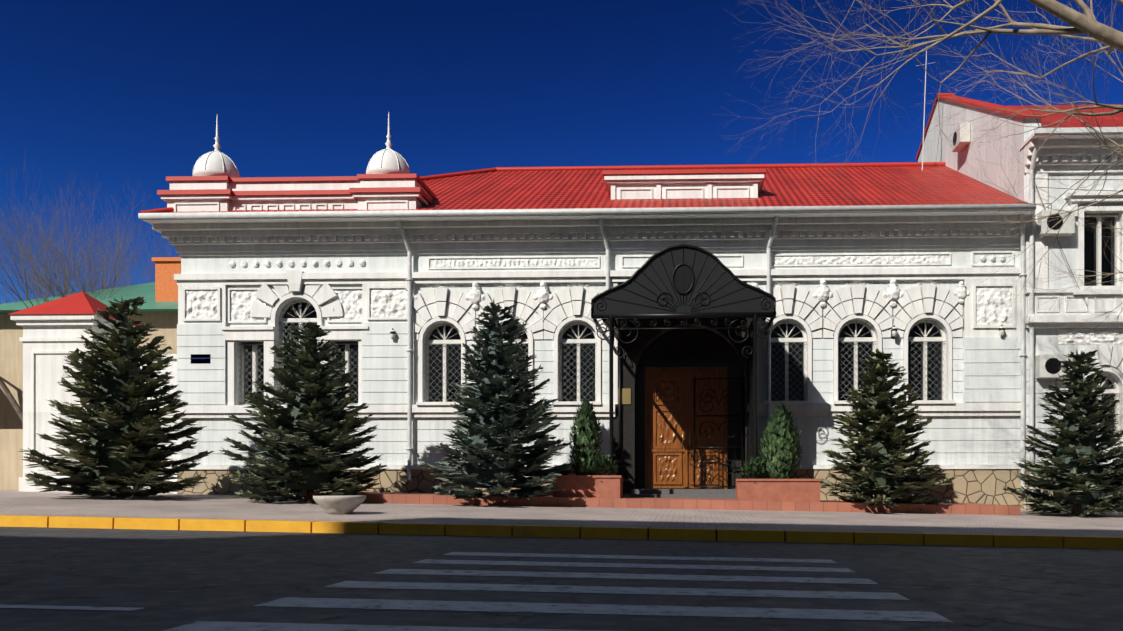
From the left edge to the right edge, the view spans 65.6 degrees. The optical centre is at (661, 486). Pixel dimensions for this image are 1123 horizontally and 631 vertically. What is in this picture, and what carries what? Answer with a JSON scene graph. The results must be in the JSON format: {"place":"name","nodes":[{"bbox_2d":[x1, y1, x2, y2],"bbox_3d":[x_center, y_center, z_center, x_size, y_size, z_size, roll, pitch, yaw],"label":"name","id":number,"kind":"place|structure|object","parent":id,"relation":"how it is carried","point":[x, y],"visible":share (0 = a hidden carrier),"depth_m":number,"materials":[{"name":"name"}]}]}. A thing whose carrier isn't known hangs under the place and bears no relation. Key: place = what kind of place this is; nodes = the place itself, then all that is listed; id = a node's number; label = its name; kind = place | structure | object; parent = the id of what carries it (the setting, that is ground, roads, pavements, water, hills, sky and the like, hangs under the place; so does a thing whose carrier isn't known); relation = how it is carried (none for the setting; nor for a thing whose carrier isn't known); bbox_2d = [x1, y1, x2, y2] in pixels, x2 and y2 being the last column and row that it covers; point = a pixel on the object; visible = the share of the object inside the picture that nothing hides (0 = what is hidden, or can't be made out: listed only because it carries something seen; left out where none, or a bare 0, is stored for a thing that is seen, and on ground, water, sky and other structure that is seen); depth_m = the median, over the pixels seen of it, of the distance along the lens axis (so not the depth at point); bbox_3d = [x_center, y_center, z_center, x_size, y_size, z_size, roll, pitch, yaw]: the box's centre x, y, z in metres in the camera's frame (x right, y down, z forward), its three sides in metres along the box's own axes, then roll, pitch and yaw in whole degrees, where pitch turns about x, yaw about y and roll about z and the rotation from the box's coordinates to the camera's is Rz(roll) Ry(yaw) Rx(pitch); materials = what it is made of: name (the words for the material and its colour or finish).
{"place":"outdoors","nodes":[
{"label":"outdoors","id":0,"kind":"place"},
{"bbox_2d":[23,325,180,492],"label":"boundary wall","id":1,"kind":"structure","parent":0,"point":[49,372],"depth_m":21.93,"materials":[{"name":"white paint"}]},
{"bbox_2d":[0,527,1122,630],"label":"road asphalt","id":2,"kind":"structure","parent":0,"point":[166,579],"depth_m":6.94,"materials":[{"name":"grey asphalt"}]},
{"bbox_2d":[0,552,952,630],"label":"road markings","id":3,"kind":"object","parent":2,"relation":"on","point":[583,609],"visible":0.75,"depth_m":6.11,"materials":[{"name":"white paint"}]},
{"bbox_2d":[0,490,1122,536],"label":"pavement pavers","id":4,"kind":"object","parent":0,"point":[209,506],"visible":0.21,"depth_m":15.35,"materials":[{"name":"grey concrete"}]},
{"bbox_2d":[17,296,213,497],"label":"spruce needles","id":5,"kind":"object","parent":4,"relation":"on","point":[121,431],"visible":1,"depth_m":18.73,"materials":[{"name":"green plant"}]},
{"bbox_2d":[220,321,388,504],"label":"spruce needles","id":6,"kind":"object","parent":4,"relation":"on","point":[313,431],"visible":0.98,"depth_m":18.47,"materials":[{"name":"green plant"}]},
{"bbox_2d":[313,496,365,513],"bbox_3d":[-5.520,0.314,14.799,0.860,0.310,0.860,0,0,2],"label":"planter bowl","id":7,"kind":"object","parent":4,"relation":"on","point":[339,504],"visible":1,"depth_m":14.53,"materials":[{"name":"white concrete"}]},
{"bbox_2d":[419,299,577,499],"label":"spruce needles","id":8,"kind":"object","parent":4,"relation":"on","point":[501,426],"visible":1,"depth_m":18.38,"materials":[{"name":"green plant"}]},
{"bbox_2d":[116,358,1081,515],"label":"tree trunks","id":9,"kind":"object","parent":4,"relation":"on","point":[1075,509],"visible":0.06,"depth_m":18.87,"materials":[{"name":"brown plant"}]},
{"bbox_2d":[308,492,1020,514],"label":"terrace tiles","id":10,"kind":"object","parent":4,"relation":"on","point":[692,503],"visible":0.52,"depth_m":18.52,"materials":[{"name":"red tile"}]},
{"bbox_2d":[593,247,773,478],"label":"canopy tinted sheets","id":11,"kind":"object","parent":10,"relation":"on","point":[681,255],"visible":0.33,"depth_m":19.39,"materials":[{"name":"black"}]},
{"bbox_2d":[674,265,691,291],"bbox_3d":[0.480,-4.656,19.358,0.420,0.620,0.001,0,0,2],"label":"oval ornament","id":12,"kind":"object","parent":11,"relation":"attached to","point":[683,273],"visible":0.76,"depth_m":19.36,"materials":[{"name":"black metal"}]},
{"bbox_2d":[591,244,775,487],"bbox_3d":[0.523,-2.545,20.710,4.150,5.777,2.795,0,0,2],"label":"ornamental ironwork","id":13,"kind":"object","parent":11,"relation":"attached to","point":[613,325],"visible":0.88,"depth_m":19.38,"materials":[{"name":"black metal"}]},
{"bbox_2d":[553,475,821,501],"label":"planter boxes","id":14,"kind":"object","parent":4,"relation":"on","point":[611,486],"visible":0.62,"depth_m":18.86,"materials":[{"name":"ceramic"}]},
{"bbox_2d":[819,348,956,509],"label":"spruce needles","id":15,"kind":"object","parent":4,"relation":"on","point":[881,462],"visible":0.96,"depth_m":18.39,"materials":[{"name":"green plant"}]},
{"bbox_2d":[1001,349,1122,515],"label":"spruce needles","id":16,"kind":"object","parent":4,"relation":"on","point":[1074,471],"visible":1,"depth_m":18.27,"materials":[{"name":"green plant"}]},
{"bbox_2d":[0,0,1122,303],"label":"sky","id":17,"kind":"structure","parent":0,"point":[116,91],"materials":[{"name":"blue"}]},
{"bbox_2d":[30,515,1104,541],"bbox_3d":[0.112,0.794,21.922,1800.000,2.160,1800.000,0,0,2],"label":"ground","id":18,"kind":"structure","parent":0,"point":[695,528],"depth_m":15.78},
{"bbox_2d":[0,429,22,489],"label":"background wall","id":19,"kind":"structure","parent":18,"relation":"on","point":[11,461],"depth_m":23.09,"materials":[{"name":"beige paint"}]},
{"bbox_2d":[0,162,172,422],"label":"bare trees","id":20,"kind":"object","parent":18,"relation":"on","point":[9,395],"visible":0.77,"depth_m":31.54,"materials":[{"name":"brown plant"}]},
{"bbox_2d":[0,313,177,428],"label":"green roof house","id":21,"kind":"structure","parent":18,"relation":"on","point":[11,357],"depth_m":29.64,"materials":[{"name":"beige paint"}]},
{"bbox_2d":[0,282,177,313],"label":"green roof","id":22,"kind":"structure","parent":21,"relation":"on","point":[146,291],"depth_m":30.23,"materials":[{"name":"green metal"}]},
{"bbox_2d":[152,257,180,301],"bbox_3d":[-17.078,-6.826,30.279,1.060,2.180,0.960,0,0,2],"label":"chimney","id":23,"kind":"object","parent":22,"relation":"on","point":[166,285],"visible":0.5,"depth_m":29.88,"materials":[{"name":"brick"}]},
{"bbox_2d":[10,314,177,491],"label":"wall trim","id":24,"kind":"structure","parent":18,"relation":"on","point":[51,319],"depth_m":21.87,"materials":[{"name":"white paint"}]},
{"bbox_2d":[8,292,140,325],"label":"gatepost roof","id":25,"kind":"structure","parent":24,"relation":"on","point":[81,303],"depth_m":22.09,"materials":[{"name":"red metal"}]},
{"bbox_2d":[0,515,1122,548],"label":"yellow kerb","id":26,"kind":"structure","parent":18,"relation":"on","point":[1052,541],"depth_m":12.69,"materials":[{"name":"paint"}]},
{"bbox_2d":[177,249,1020,465],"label":"house wall","id":27,"kind":"structure","parent":18,"relation":"on","point":[984,369],"depth_m":22.00,"materials":[{"name":"white paint"}]},
{"bbox_2d":[191,354,210,363],"bbox_3d":[-11.846,-3.276,22.189,0.520,0.240,0.035,0,0,2],"label":"street sign","id":28,"kind":"object","parent":27,"relation":"attached to","point":[197,356],"visible":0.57,"depth_m":22.17,"materials":[{"name":"metal"}]},
{"bbox_2d":[161,179,432,211],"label":"parapet","id":29,"kind":"structure","parent":27,"relation":"on","point":[358,201],"depth_m":21.97,"materials":[{"name":"white paint"}]},
{"bbox_2d":[157,174,435,203],"bbox_3d":[-9.371,-7.639,22.907,6.720,0.505,2.360,0,0,2],"label":"parapet coping","id":30,"kind":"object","parent":29,"relation":"attached to","point":[423,194],"depth_m":21.85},
{"bbox_2d":[193,114,410,177],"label":"domes","id":31,"kind":"structure","parent":29,"relation":"on","point":[387,160],"depth_m":22.32,"materials":[{"name":"white metal"}]},
{"bbox_2d":[139,162,945,212],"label":"roof ridge caps","id":32,"kind":"object","parent":27,"relation":"on","point":[165,210],"visible":0.46,"depth_m":28.25,"materials":[{"name":"red metal"}]},
{"bbox_2d":[138,204,1035,489],"bbox_3d":[-1.965,-3.256,21.558,22.111,7.100,0.860,0,0,2],"label":"gutter and downspouts","id":33,"kind":"object","parent":27,"relation":"attached to","point":[588,212],"visible":0.77,"depth_m":21.33,"materials":[{"name":"white metal"}]},
{"bbox_2d":[142,210,1034,488],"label":"house trim","id":34,"kind":"structure","parent":27,"relation":"attached to","point":[718,232],"depth_m":21.78,"materials":[{"name":"white paint"}]},
{"bbox_2d":[240,299,945,403],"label":"house window frames","id":35,"kind":"structure","parent":27,"relation":"in","point":[445,342],"depth_m":22.16,"materials":[{"name":"white wood"}]},
{"bbox_2d":[238,302,945,404],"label":"window grilles","id":36,"kind":"object","parent":35,"relation":"attached to","point":[596,362],"visible":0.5,"depth_m":22.09,"materials":[{"name":"black metal"}]},
{"bbox_2d":[167,166,1027,212],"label":"red roof tiles","id":37,"kind":"object","parent":27,"relation":"on","point":[562,189],"depth_m":23.78,"materials":[{"name":"metal"}]},
{"bbox_2d":[604,173,763,199],"bbox_3d":[0.624,-7.786,23.826,4.180,0.780,2.560,0,0,2],"label":"dormer","id":38,"kind":"object","parent":37,"relation":"on","point":[680,186],"visible":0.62,"depth_m":22.66,"materials":[{"name":"white paint"}]},
{"bbox_2d":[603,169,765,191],"bbox_3d":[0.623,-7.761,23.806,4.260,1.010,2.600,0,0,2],"label":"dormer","id":39,"kind":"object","parent":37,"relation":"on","point":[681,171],"visible":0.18,"depth_m":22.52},
{"bbox_2d":[917,51,934,169],"bbox_3d":[8.285,-11.736,27.163,0.603,4.201,0.036,0,0,2],"label":"antenna","id":40,"kind":"object","parent":37,"relation":"on","point":[924,110],"visible":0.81,"depth_m":27.15,"materials":[{"name":"metal"}]},
{"bbox_2d":[186,255,1011,324],"bbox_3d":[-1.760,-4.929,21.894,21.000,1.785,0.216,0,0,2],"label":"house ornament","id":41,"kind":"object","parent":27,"relation":"attached to","point":[391,302],"visible":0.83,"depth_m":22.00,"materials":[{"name":"white paint"}]},
{"bbox_2d":[177,469,1024,509],"bbox_3d":[-1.708,0.664,21.935,21.500,2.200,0.190,0,0,2],"label":"stone foundation","id":42,"kind":"object","parent":27,"relation":"attached to","point":[982,486],"visible":0.04,"depth_m":21.66,"materials":[{"name":"beige stone"}]},
{"bbox_2d":[623,489,735,498],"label":"entrance steps","id":43,"kind":"structure","parent":27,"relation":"attached to","point":[697,493],"depth_m":21.32,"materials":[{"name":"grey stone"}]},
{"bbox_2d":[613,282,746,493],"bbox_3d":[0.530,-2.301,22.311,3.550,5.730,0.895,0,0,2],"label":"entrance surround","id":44,"kind":"object","parent":27,"relation":"attached to","point":[691,348],"visible":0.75,"depth_m":22.70,"materials":[{"name":"black metal"}]},
{"bbox_2d":[618,388,630,403],"bbox_3d":[-0.949,-2.286,21.896,0.320,0.400,0.030,0,0,2],"label":"wall plaque","id":45,"kind":"object","parent":44,"relation":"attached to","point":[625,395],"visible":0.93,"depth_m":21.88,"materials":[{"name":"gold metal"}]},
{"bbox_2d":[645,367,726,488],"bbox_3d":[0.634,-1.528,22.598,2.160,3.190,0.274,0,0,2],"label":"door","id":46,"kind":"structure","parent":44,"relation":"in","point":[669,418],"depth_m":22.51,"materials":[{"name":"brown wood"}]},
{"bbox_2d":[716,0,1122,361],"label":"bare street tree","id":47,"kind":"object","parent":18,"relation":"on","point":[1090,25],"visible":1,"depth_m":13.70,"materials":[{"name":"brown plant"}]},
{"bbox_2d":[918,98,1040,314],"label":"side wall","id":48,"kind":"structure","parent":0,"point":[988,154],"depth_m":24.27,"materials":[{"name":"white paint"}]},
{"bbox_2d":[916,93,1045,159],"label":"roof trim","id":49,"kind":"structure","parent":48,"relation":"on","point":[970,102],"depth_m":25.42,"materials":[{"name":"red metal"}]},
{"bbox_2d":[952,123,1074,381],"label":"air conditioners","id":50,"kind":"object","parent":48,"relation":"attached to","point":[1041,372],"visible":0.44,"depth_m":21.17,"materials":[{"name":"paint"}]},
{"bbox_2d":[953,132,1062,373],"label":"air conditioner fans","id":51,"kind":"object","parent":50,"relation":"attached to","point":[1052,366],"visible":0.85,"depth_m":21.15,"materials":[{"name":"black plastic"}]},
{"bbox_2d":[1008,104,1122,127],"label":"red annex roof tiles","id":52,"kind":"object","parent":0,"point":[1107,121],"depth_m":23.90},
{"bbox_2d":[925,53,1122,305],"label":"overhead cables","id":53,"kind":"object","parent":52,"relation":"attached to","point":[1040,172],"visible":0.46,"depth_m":21.27,"materials":[{"name":"black metal"}]},
{"bbox_2d":[1034,127,1122,133],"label":"annex gutter","id":54,"kind":"object","parent":52,"relation":"attached to","point":[1073,130],"visible":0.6,"depth_m":20.67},
{"bbox_2d":[1025,173,1122,464],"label":"annex wall","id":55,"kind":"structure","parent":0,"point":[1045,340],"depth_m":21.46,"materials":[{"name":"white paint"}]},
{"bbox_2d":[1029,138,1038,503],"bbox_3d":[9.143,-4.024,21.174,0.110,8.977,0.463,0,0,2],"label":"downspout","id":56,"kind":"object","parent":55,"relation":"attached to","point":[1031,343],"visible":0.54,"depth_m":21.31,"materials":[{"name":"white metal"}]},
{"bbox_2d":[1019,132,1122,446],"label":"wall molding","id":57,"kind":"structure","parent":55,"relation":"attached to","point":[1110,356],"depth_m":21.34,"materials":[{"name":"white paint"}]},
{"bbox_2d":[1058,202,1122,343],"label":"decorative frieze","id":58,"kind":"object","parent":55,"relation":"attached to","point":[1075,335],"visible":0.75,"depth_m":21.42,"materials":[{"name":"white paint"}]},
{"bbox_2d":[1025,469,1122,509],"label":"stone foundation","id":59,"kind":"object","parent":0,"point":[1051,492],"depth_m":21.36,"materials":[{"name":"beige stone"}]},
{"bbox_2d":[1084,213,1118,446],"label":"annex window frames","id":60,"kind":"structure","parent":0,"point":[1098,269],"depth_m":21.59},
{"bbox_2d":[1084,217,1114,441],"bbox_3d":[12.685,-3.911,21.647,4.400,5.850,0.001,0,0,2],"label":"window grille","id":61,"kind":"object","parent":60,"relation":"in","point":[1107,266],"depth_m":21.70,"materials":[{"name":"black metal"}]},
{"bbox_2d":[1094,376,1119,445],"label":"annex window grilles","id":62,"kind":"object","parent":60,"relation":"attached to","point":[1111,402],"visible":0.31,"depth_m":21.52,"materials":[{"name":"metal"}]},
{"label":"planter soil","id":63,"kind":"structure","parent":0,"visible":0},
{"bbox_2d":[569,397,802,478],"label":"shrubs","id":64,"kind":"object","parent":63,"relation":"on","point":[779,460],"visible":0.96,"depth_m":19.08,"materials":[{"name":"green plant"}]}
]}

